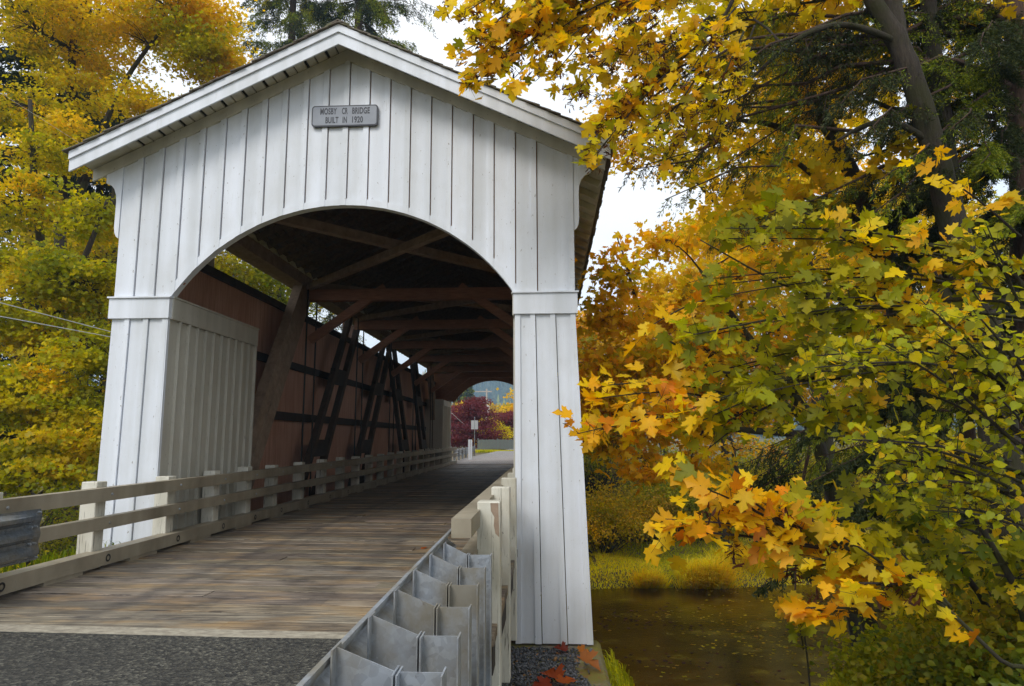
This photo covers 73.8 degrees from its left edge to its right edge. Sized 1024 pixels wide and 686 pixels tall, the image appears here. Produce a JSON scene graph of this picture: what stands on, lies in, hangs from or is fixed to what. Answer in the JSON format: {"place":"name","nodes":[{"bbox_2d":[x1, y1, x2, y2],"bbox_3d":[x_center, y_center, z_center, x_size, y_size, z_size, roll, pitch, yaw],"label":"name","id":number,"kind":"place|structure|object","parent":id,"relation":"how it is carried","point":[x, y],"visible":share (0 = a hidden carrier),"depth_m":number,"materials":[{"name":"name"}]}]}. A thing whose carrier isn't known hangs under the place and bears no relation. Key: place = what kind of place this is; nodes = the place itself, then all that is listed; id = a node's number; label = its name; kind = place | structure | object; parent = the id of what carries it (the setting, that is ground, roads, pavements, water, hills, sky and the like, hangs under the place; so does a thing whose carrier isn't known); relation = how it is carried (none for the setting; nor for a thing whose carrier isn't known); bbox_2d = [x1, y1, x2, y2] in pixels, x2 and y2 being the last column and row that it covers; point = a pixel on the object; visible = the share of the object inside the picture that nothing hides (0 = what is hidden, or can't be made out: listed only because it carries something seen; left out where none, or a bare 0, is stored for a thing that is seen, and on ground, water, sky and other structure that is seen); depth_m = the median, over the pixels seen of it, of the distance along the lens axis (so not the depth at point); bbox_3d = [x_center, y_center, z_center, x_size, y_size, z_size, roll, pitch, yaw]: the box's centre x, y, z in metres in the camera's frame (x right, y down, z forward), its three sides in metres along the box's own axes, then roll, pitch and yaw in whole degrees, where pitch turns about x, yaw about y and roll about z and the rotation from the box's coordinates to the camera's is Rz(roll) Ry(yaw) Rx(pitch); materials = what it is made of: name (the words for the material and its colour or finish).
{"place":"outdoors","nodes":[
{"label":"outdoors","id":0,"kind":"place"},
{"bbox_2d":[0,316,110,336],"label":"utility wire","id":1,"kind":"object","parent":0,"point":[54,326],"visible":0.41,"depth_m":13.81,"materials":[{"name":"grey"}]},
{"bbox_2d":[0,302,110,331],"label":"utility wire","id":2,"kind":"object","parent":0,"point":[53,316],"visible":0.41,"depth_m":13.80,"materials":[{"name":"grey"}]},
{"bbox_2d":[291,638,340,639],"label":"road","id":3,"kind":"structure","parent":0,"point":[314,638],"depth_m":5.36,"materials":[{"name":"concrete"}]},
{"bbox_2d":[0,624,347,638],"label":"road joint","id":4,"kind":"object","parent":3,"relation":"on","point":[162,631],"visible":0.2,"depth_m":5.56,"materials":[{"name":"concrete"}]},
{"bbox_2d":[38,542,917,685],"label":"creek water","id":5,"kind":"structure","parent":0,"point":[669,638],"depth_m":19.25,"materials":[{"name":"liquid"}]},
{"bbox_2d":[541,586,894,685],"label":"floating leaves","id":6,"kind":"object","parent":5,"relation":"on","point":[830,597],"visible":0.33,"depth_m":19.39,"materials":[{"name":"yellow plant"}]},
{"bbox_2d":[455,449,513,463],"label":"road","id":7,"kind":"structure","parent":0,"point":[501,457],"depth_m":46.96,"materials":[{"name":"grey asphalt"}]},
{"bbox_2d":[468,440,471,459],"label":"marker post","id":8,"kind":"object","parent":7,"relation":"on","point":[469,449],"visible":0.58,"depth_m":46.62,"materials":[{"name":"white plastic"}]},
{"bbox_2d":[4,373,976,437],"bbox_3d":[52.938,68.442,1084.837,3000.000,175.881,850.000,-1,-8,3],"label":"hills","id":9,"kind":"structure","parent":0,"point":[501,402],"depth_m":920.14,"materials":[{"name":"plant"}]},
{"bbox_2d":[422,343,836,437],"bbox_3d":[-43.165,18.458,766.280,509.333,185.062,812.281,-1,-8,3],"label":"distant forest","id":10,"kind":"object","parent":9,"relation":"on","point":[503,387],"visible":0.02,"depth_m":923.66,"materials":[{"name":"plant"}]},
{"bbox_2d":[13,438,969,685],"bbox_3d":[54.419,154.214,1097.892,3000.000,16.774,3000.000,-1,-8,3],"label":"ground","id":11,"kind":"structure","parent":0,"point":[667,552],"depth_m":30.96,"materials":[{"name":"green plant"}]},
{"bbox_2d":[3,491,79,564],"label":"shrub","id":12,"kind":"object","parent":11,"relation":"on","point":[63,543],"visible":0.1,"depth_m":20.38,"materials":[{"name":"green plant"}]},
{"bbox_2d":[0,426,97,526],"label":"shrub","id":13,"kind":"object","parent":11,"relation":"on","point":[51,515],"visible":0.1,"depth_m":19.22,"materials":[{"name":"green plant"}]},
{"bbox_2d":[0,0,110,496],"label":"fir tree","id":14,"kind":"object","parent":11,"relation":"on","point":[11,59],"visible":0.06,"depth_m":32.01,"materials":[{"name":"green plant"}]},
{"bbox_2d":[0,99,118,568],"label":"maple tree","id":15,"kind":"object","parent":11,"relation":"on","point":[41,460],"visible":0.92,"depth_m":16.26,"materials":[{"name":"yellow plant"}]},
{"bbox_2d":[0,540,120,572],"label":"bank grass","id":16,"kind":"structure","parent":11,"relation":"on","point":[37,561],"depth_m":8.84,"materials":[{"name":"green plant"}]},
{"bbox_2d":[0,78,129,551],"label":"fir tree","id":17,"kind":"object","parent":11,"relation":"on","point":[105,190],"visible":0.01,"depth_m":35.79,"materials":[{"name":"green plant"}]},
{"bbox_2d":[0,0,264,556],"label":"maple tree","id":18,"kind":"object","parent":11,"relation":"on","point":[195,37],"visible":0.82,"depth_m":23.70,"materials":[{"name":"yellow plant"}]},
{"bbox_2d":[0,106,333,478],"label":"maple tree","id":19,"kind":"object","parent":11,"relation":"on","point":[251,276],"visible":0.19,"depth_m":27.30,"materials":[{"name":"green plant"}]},
{"bbox_2d":[0,631,339,685],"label":"asphalt road","id":20,"kind":"structure","parent":11,"relation":"on","point":[51,659],"depth_m":4.84,"materials":[{"name":"grey asphalt"}]},
{"bbox_2d":[221,0,365,345],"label":"fir tree","id":21,"kind":"object","parent":11,"relation":"on","point":[292,13],"visible":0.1,"depth_m":49.58,"materials":[{"name":"green plant"}]},
{"bbox_2d":[273,0,446,337],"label":"fir tree","id":22,"kind":"object","parent":11,"relation":"on","point":[370,11],"visible":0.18,"depth_m":44.65,"materials":[{"name":"green plant"}]},
{"bbox_2d":[296,529,491,685],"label":"steel guardrail","id":23,"kind":"object","parent":11,"relation":"on","point":[426,620],"visible":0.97,"depth_m":3.12,"materials":[{"name":"silver metal"}]},
{"bbox_2d":[453,446,474,459],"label":"steel guardrail","id":24,"kind":"object","parent":11,"relation":"on","point":[462,451],"visible":0.66,"depth_m":48.25,"materials":[{"name":"grey metal"}]},
{"bbox_2d":[451,406,478,447],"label":"plum tree","id":25,"kind":"object","parent":11,"relation":"on","point":[453,445],"visible":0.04,"depth_m":85.44,"materials":[{"name":"purple plant"}]},
{"bbox_2d":[452,454,480,459],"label":"verge","id":26,"kind":"structure","parent":11,"relation":"on","point":[464,456],"depth_m":57.67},
{"bbox_2d":[471,417,477,445],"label":"road sign","id":27,"kind":"object","parent":26,"relation":"on","point":[474,424],"visible":0.93,"depth_m":61.79,"materials":[{"name":"metal"}]},
{"bbox_2d":[453,386,481,443],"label":"fir tree","id":28,"kind":"object","parent":11,"relation":"on","point":[468,392],"visible":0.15,"depth_m":174.02,"materials":[{"name":"green plant"}]},
{"bbox_2d":[451,395,511,448],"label":"plum tree","id":29,"kind":"object","parent":11,"relation":"on","point":[475,407],"visible":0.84,"depth_m":80.72,"materials":[{"name":"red plant"}]},
{"bbox_2d":[475,389,491,411],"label":"utility pole","id":30,"kind":"object","parent":11,"relation":"on","point":[486,391],"visible":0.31,"depth_m":112.20,"materials":[{"name":"beige wood"}]},
{"bbox_2d":[473,449,513,452],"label":"roadside grass","id":31,"kind":"structure","parent":11,"relation":"on","point":[482,451],"depth_m":75.16,"materials":[{"name":"yellow plant"}]},
{"bbox_2d":[477,438,513,449],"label":"wooden fence","id":32,"kind":"object","parent":11,"relation":"on","point":[501,444],"visible":0.61,"depth_m":77.34,"materials":[{"name":"grey"}]},
{"bbox_2d":[477,420,513,439],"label":"yellow bush","id":33,"kind":"object","parent":11,"relation":"on","point":[507,429],"visible":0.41,"depth_m":82.92,"materials":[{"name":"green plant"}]},
{"bbox_2d":[481,410,513,448],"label":"plum tree","id":34,"kind":"object","parent":11,"relation":"on","point":[509,421],"visible":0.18,"depth_m":94.16,"materials":[{"name":"plant"}]},
{"bbox_2d":[487,402,509,433],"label":"tree","id":35,"kind":"object","parent":11,"relation":"on","point":[493,405],"visible":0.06,"depth_m":148.91,"materials":[{"name":"yellow plant"}]},
{"bbox_2d":[496,387,512,411],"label":"tree","id":36,"kind":"object","parent":11,"relation":"on","point":[508,407],"visible":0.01,"depth_m":108.96,"materials":[{"name":"yellow plant"}]},
{"bbox_2d":[505,640,610,685],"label":"abutment","id":37,"kind":"object","parent":11,"relation":"on","point":[596,676],"visible":0.11,"depth_m":8.70,"materials":[{"name":"concrete"}]},
{"bbox_2d":[0,19,612,675],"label":"covered bridge","id":38,"kind":"structure","parent":37,"relation":"on","point":[438,227],"depth_m":10.64,"materials":[{"name":"white paint"}]},
{"bbox_2d":[0,446,456,594],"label":"timber railing","id":39,"kind":"object","parent":38,"relation":"attached to","point":[90,498],"visible":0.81,"depth_m":10.00,"materials":[{"name":"paint"}]},
{"bbox_2d":[0,509,41,567],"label":"steel guardrail","id":40,"kind":"object","parent":39,"relation":"attached to","point":[20,531],"visible":1,"depth_m":6.88,"materials":[{"name":"silver metal"}]},
{"bbox_2d":[311,104,378,127],"bbox_3d":[-2.622,-3.561,10.708,1.050,0.345,0.042,-1,-8,3],"label":"bridge sign","id":41,"kind":"object","parent":38,"relation":"attached to","point":[346,116],"visible":1,"depth_m":10.69,"materials":[{"name":"grey"}]},
{"bbox_2d":[451,466,516,685],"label":"timber railing","id":42,"kind":"object","parent":38,"relation":"attached to","point":[485,521],"visible":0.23,"depth_m":6.06,"materials":[{"name":"paint"}]},
{"bbox_2d":[502,646,599,685],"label":"gravel","id":43,"kind":"structure","parent":37,"relation":"on","point":[530,669],"depth_m":8.61,"materials":[{"name":"grey gravel"}]},
{"bbox_2d":[533,676,551,685],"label":"fallen leaf","id":44,"kind":"object","parent":43,"relation":"on","point":[544,681],"visible":1,"depth_m":7.79,"materials":[{"name":"red plant"}]},
{"bbox_2d":[540,663,565,677],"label":"fallen leaf","id":45,"kind":"object","parent":43,"relation":"on","point":[552,672],"visible":0.95,"depth_m":8.07,"materials":[{"name":"red plant"}]},
{"bbox_2d":[554,641,567,651],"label":"fallen leaf","id":46,"kind":"object","parent":43,"relation":"on","point":[563,647],"visible":1,"depth_m":9.14,"materials":[{"name":"red plant"}]},
{"bbox_2d":[556,674,576,683],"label":"fallen leaf","id":47,"kind":"object","parent":43,"relation":"on","point":[565,679],"visible":1,"depth_m":7.83,"materials":[{"name":"orange plant"}]},
{"bbox_2d":[577,644,588,651],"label":"fallen leaf","id":48,"kind":"object","parent":43,"relation":"on","point":[581,648],"visible":0.49,"depth_m":9.06,"materials":[{"name":"orange plant"}]},
{"bbox_2d":[577,649,600,670],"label":"fallen leaf","id":49,"kind":"object","parent":37,"relation":"on","point":[586,656],"visible":1,"depth_m":8.50,"materials":[{"name":"orange plant"}]},
{"bbox_2d":[433,0,756,181],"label":"maple tree","id":50,"kind":"object","parent":11,"relation":"on","point":[551,31],"visible":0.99,"depth_m":8.33,"materials":[{"name":"yellow plant"}]},
{"bbox_2d":[576,310,656,459],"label":"maple tree","id":51,"kind":"object","parent":11,"relation":"on","point":[587,339],"visible":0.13,"depth_m":42.70,"materials":[{"name":"orange plant"}]},
{"bbox_2d":[580,400,657,496],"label":"shrub","id":52,"kind":"object","parent":11,"relation":"on","point":[592,467],"visible":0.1,"depth_m":34.63,"materials":[{"name":"green plant"}]},
{"bbox_2d":[585,477,672,556],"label":"shrub","id":53,"kind":"object","parent":11,"relation":"on","point":[602,528],"visible":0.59,"depth_m":29.75,"materials":[{"name":"green plant"}]},
{"bbox_2d":[586,468,701,541],"bbox_3d":[5.835,7.645,32.080,6.378,3.524,6.272,3,-9,-23],"label":"shrub","id":54,"kind":"object","parent":11,"relation":"on","point":[652,501],"visible":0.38,"depth_m":30.98,"materials":[{"name":"green plant"}]},
{"bbox_2d":[620,562,683,588],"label":"grass tussock","id":55,"kind":"object","parent":11,"relation":"on","point":[647,577],"depth_m":25.72,"materials":[{"name":"yellow plant"}]},
{"bbox_2d":[583,265,759,454],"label":"maple tree","id":56,"kind":"object","parent":11,"relation":"on","point":[642,295],"visible":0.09,"depth_m":40.68,"materials":[{"name":"yellow plant"}]},
{"bbox_2d":[616,446,726,528],"bbox_3d":[8.073,6.670,33.130,5.788,4.648,5.634,5,-9,-30],"label":"shrub","id":57,"kind":"object","parent":11,"relation":"on","point":[664,485],"visible":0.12,"depth_m":32.12,"materials":[{"name":"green plant"}]},
{"bbox_2d":[659,554,732,588],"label":"grass tussock","id":58,"kind":"object","parent":11,"relation":"on","point":[687,578],"depth_m":25.61,"materials":[{"name":"yellow plant"}]},
{"bbox_2d":[654,461,761,548],"bbox_3d":[9.441,7.292,31.895,6.207,4.365,5.249,-1,-8,3],"label":"shrub","id":59,"kind":"object","parent":11,"relation":"on","point":[692,503],"visible":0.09,"depth_m":30.85,"materials":[{"name":"green plant"}]},
{"bbox_2d":[667,426,755,549],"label":"bare tree","id":60,"kind":"object","parent":11,"relation":"on","point":[722,443],"visible":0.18,"depth_m":28.56,"materials":[{"name":"brown plant"}]},
{"bbox_2d":[557,213,878,642],"bbox_3d":[4.172,2.668,13.635,6.936,11.668,2.707,2,-8,-14],"label":"maple tree","id":61,"kind":"object","parent":11,"relation":"on","point":[614,361],"visible":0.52,"depth_m":13.39,"materials":[{"name":"yellow plant"}]},
{"bbox_2d":[687,553,758,588],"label":"grass tussock","id":62,"kind":"object","parent":11,"relation":"on","point":[727,572],"depth_m":25.62,"materials":[{"name":"yellow plant"}]},
{"bbox_2d":[586,497,869,588],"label":"bank grass","id":63,"kind":"structure","parent":11,"relation":"on","point":[629,559],"depth_m":28.14,"materials":[{"name":"green plant"}]},
{"bbox_2d":[626,210,832,457],"bbox_3d":[12.434,-0.248,39.899,13.755,15.087,13.372,-1,-8,3],"label":"maple tree","id":64,"kind":"object","parent":11,"relation":"on","point":[696,270],"visible":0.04,"depth_m":38.98,"materials":[{"name":"yellow plant"}]},
{"bbox_2d":[692,542,771,576],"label":"grass tussock","id":65,"kind":"object","parent":11,"relation":"on","point":[744,559],"depth_m":26.85,"materials":[{"name":"yellow plant"}]},
{"bbox_2d":[601,647,877,685],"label":"bank grass","id":66,"kind":"structure","parent":11,"relation":"on","point":[621,677],"depth_m":9.09,"materials":[{"name":"green plant"}]},
{"bbox_2d":[718,421,785,533],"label":"bare tree","id":67,"kind":"object","parent":11,"relation":"on","point":[736,468],"visible":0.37,"depth_m":29.49,"materials":[{"name":"brown plant"}]},
{"bbox_2d":[701,434,821,506],"bbox_3d":[11.823,6.401,33.912,7.059,4.990,5.878,-1,-8,3],"label":"shrub","id":68,"kind":"object","parent":11,"relation":"on","point":[743,460],"visible":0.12,"depth_m":33.11,"materials":[{"name":"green plant"}]},
{"bbox_2d":[663,164,880,461],"bbox_3d":[15.316,-2.064,39.596,15.640,18.575,14.378,-1,-8,3],"label":"maple tree","id":69,"kind":"object","parent":11,"relation":"on","point":[770,299],"visible":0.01,"depth_m":38.20,"materials":[{"name":"green plant"}]},
{"bbox_2d":[548,0,1004,646],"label":"maple tree","id":70,"kind":"object","parent":11,"relation":"on","point":[656,152],"visible":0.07,"depth_m":19.55,"materials":[{"name":"yellow plant"}]},
{"bbox_2d":[552,145,1023,463],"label":"maple tree","id":71,"kind":"object","parent":11,"relation":"on","point":[703,410],"visible":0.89,"depth_m":6.50,"materials":[{"name":"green plant"}]},
{"bbox_2d":[565,0,1023,485],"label":"fir tree","id":72,"kind":"object","parent":11,"relation":"on","point":[993,73],"visible":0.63,"depth_m":9.84,"materials":[{"name":"green plant"}]},
{"bbox_2d":[773,590,816,685],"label":"maple sapling","id":73,"kind":"object","parent":11,"relation":"on","point":[809,631],"visible":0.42,"depth_m":9.54,"materials":[{"name":"green plant"}]},
{"bbox_2d":[750,332,847,598],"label":"hemlock sapling","id":74,"kind":"object","parent":11,"relation":"on","point":[763,483],"visible":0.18,"depth_m":12.06,"materials":[{"name":"green plant"}]},
{"bbox_2d":[746,425,867,510],"bbox_3d":[14.802,6.388,35.144,6.337,4.354,6.065,-4,-9,27],"label":"shrub","id":75,"kind":"object","parent":11,"relation":"on","point":[810,463],"visible":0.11,"depth_m":34.12,"materials":[{"name":"green plant"}]},
{"bbox_2d":[677,13,946,633],"bbox_3d":[5.546,-0.119,12.092,6.802,12.491,3.363,6,-10,-37],"label":"maple tree","id":76,"kind":"object","parent":11,"relation":"on","point":[752,194],"visible":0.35,"depth_m":11.42,"materials":[{"name":"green plant"}]},
{"bbox_2d":[643,452,1023,669],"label":"maple sapling","id":77,"kind":"object","parent":11,"relation":"on","point":[863,568],"visible":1,"depth_m":5.52,"materials":[{"name":"yellow plant"}]},
{"bbox_2d":[723,146,950,488],"bbox_3d":[18.896,-1.724,38.082,16.114,19.655,13.838,2,-8,-14],"label":"maple tree","id":78,"kind":"object","parent":11,"relation":"on","point":[859,388],"visible":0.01,"depth_m":36.82,"materials":[{"name":"green plant"}]},
{"bbox_2d":[662,0,1023,602],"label":"maple tree","id":79,"kind":"object","parent":11,"relation":"on","point":[890,17],"visible":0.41,"depth_m":9.84,"materials":[{"name":"yellow plant"}]},
{"bbox_2d":[799,420,896,503],"bbox_3d":[18.183,5.962,35.789,7.117,4.966,6.944,-8,-11,42],"label":"shrub","id":80,"kind":"object","parent":11,"relation":"on","point":[859,479],"visible":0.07,"depth_m":35.09,"materials":[{"name":"green plant"}]},
{"bbox_2d":[796,614,944,685],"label":"shrub","id":81,"kind":"object","parent":11,"relation":"on","point":[861,653],"visible":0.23,"depth_m":9.45,"materials":[{"name":"green plant"}]},
{"bbox_2d":[778,196,1011,602],"bbox_3d":[5.979,0.558,10.940,4.288,8.691,1.363,-1,-8,3],"label":"hemlock tree","id":82,"kind":"object","parent":11,"relation":"on","point":[860,513],"visible":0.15,"depth_m":10.62,"materials":[{"name":"green plant"}]},
{"bbox_2d":[791,218,1023,543],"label":"hazel shrub","id":83,"kind":"object","parent":11,"relation":"on","point":[1005,383],"visible":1,"depth_m":5.51,"materials":[{"name":"green plant"}]},
{"bbox_2d":[861,419,977,487],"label":"shrub","id":84,"kind":"object","parent":11,"relation":"on","point":[945,434],"depth_m":36.12,"materials":[{"name":"green plant"}]},
{"bbox_2d":[828,152,1011,497],"bbox_3d":[23.505,-1.105,37.675,14.728,19.238,14.312,-1,-8,3],"label":"maple tree","id":85,"kind":"object","parent":11,"relation":"on","point":[973,207],"visible":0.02,"depth_m":34.68,"materials":[{"name":"green plant"}]},
{"bbox_2d":[824,441,1023,637],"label":"maple sapling","id":86,"kind":"object","parent":11,"relation":"on","point":[872,504],"visible":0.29,"depth_m":7.48,"materials":[{"name":"green plant"}]},
{"bbox_2d":[870,543,978,637],"bbox_3d":[7.693,4.533,11.529,3.029,2.667,3.398,-7,-10,38],"label":"shrub","id":87,"kind":"object","parent":11,"relation":"on","point":[900,618],"visible":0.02,"depth_m":11.67,"materials":[{"name":"green plant"}]},
{"bbox_2d":[850,607,1023,685],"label":"shrub","id":88,"kind":"object","parent":11,"relation":"on","point":[914,671],"visible":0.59,"depth_m":7.64,"materials":[{"name":"green plant"}]},
{"bbox_2d":[865,516,1019,663],"bbox_3d":[6.480,3.408,8.735,3.379,2.593,3.166,-1,-8,3],"label":"shrub","id":89,"kind":"object","parent":11,"relation":"on","point":[933,618],"visible":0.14,"depth_m":8.94,"materials":[{"name":"green plant"}]},
{"bbox_2d":[870,393,1023,621],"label":"maple sapling","id":90,"kind":"object","parent":11,"relation":"on","point":[1009,564],"visible":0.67,"depth_m":6.89,"materials":[{"name":"green plant"}]},
{"bbox_2d":[887,194,1008,434],"bbox_3d":[27.488,0.220,37.552,12.948,16.949,12.821,-1,-8,3],"label":"maple tree","id":91,"kind":"object","parent":11,"relation":"on","point":[999,249],"visible":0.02,"depth_m":36.89,"materials":[{"name":"yellow plant"}]},
{"bbox_2d":[897,588,1023,685],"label":"shrub","id":92,"kind":"object","parent":11,"relation":"on","point":[1012,652],"visible":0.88,"depth_m":6.97,"materials":[{"name":"green plant"}]},
{"bbox_2d":[929,371,1023,601],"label":"maple sapling","id":93,"kind":"object","parent":11,"relation":"on","point":[1003,457],"visible":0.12,"depth_m":8.34,"materials":[{"name":"green plant"}]},
{"bbox_2d":[0,0,1008,385],"label":"sky","id":94,"kind":"structure","parent":0,"point":[619,211],"materials":[{"name":"white"}]}
]}

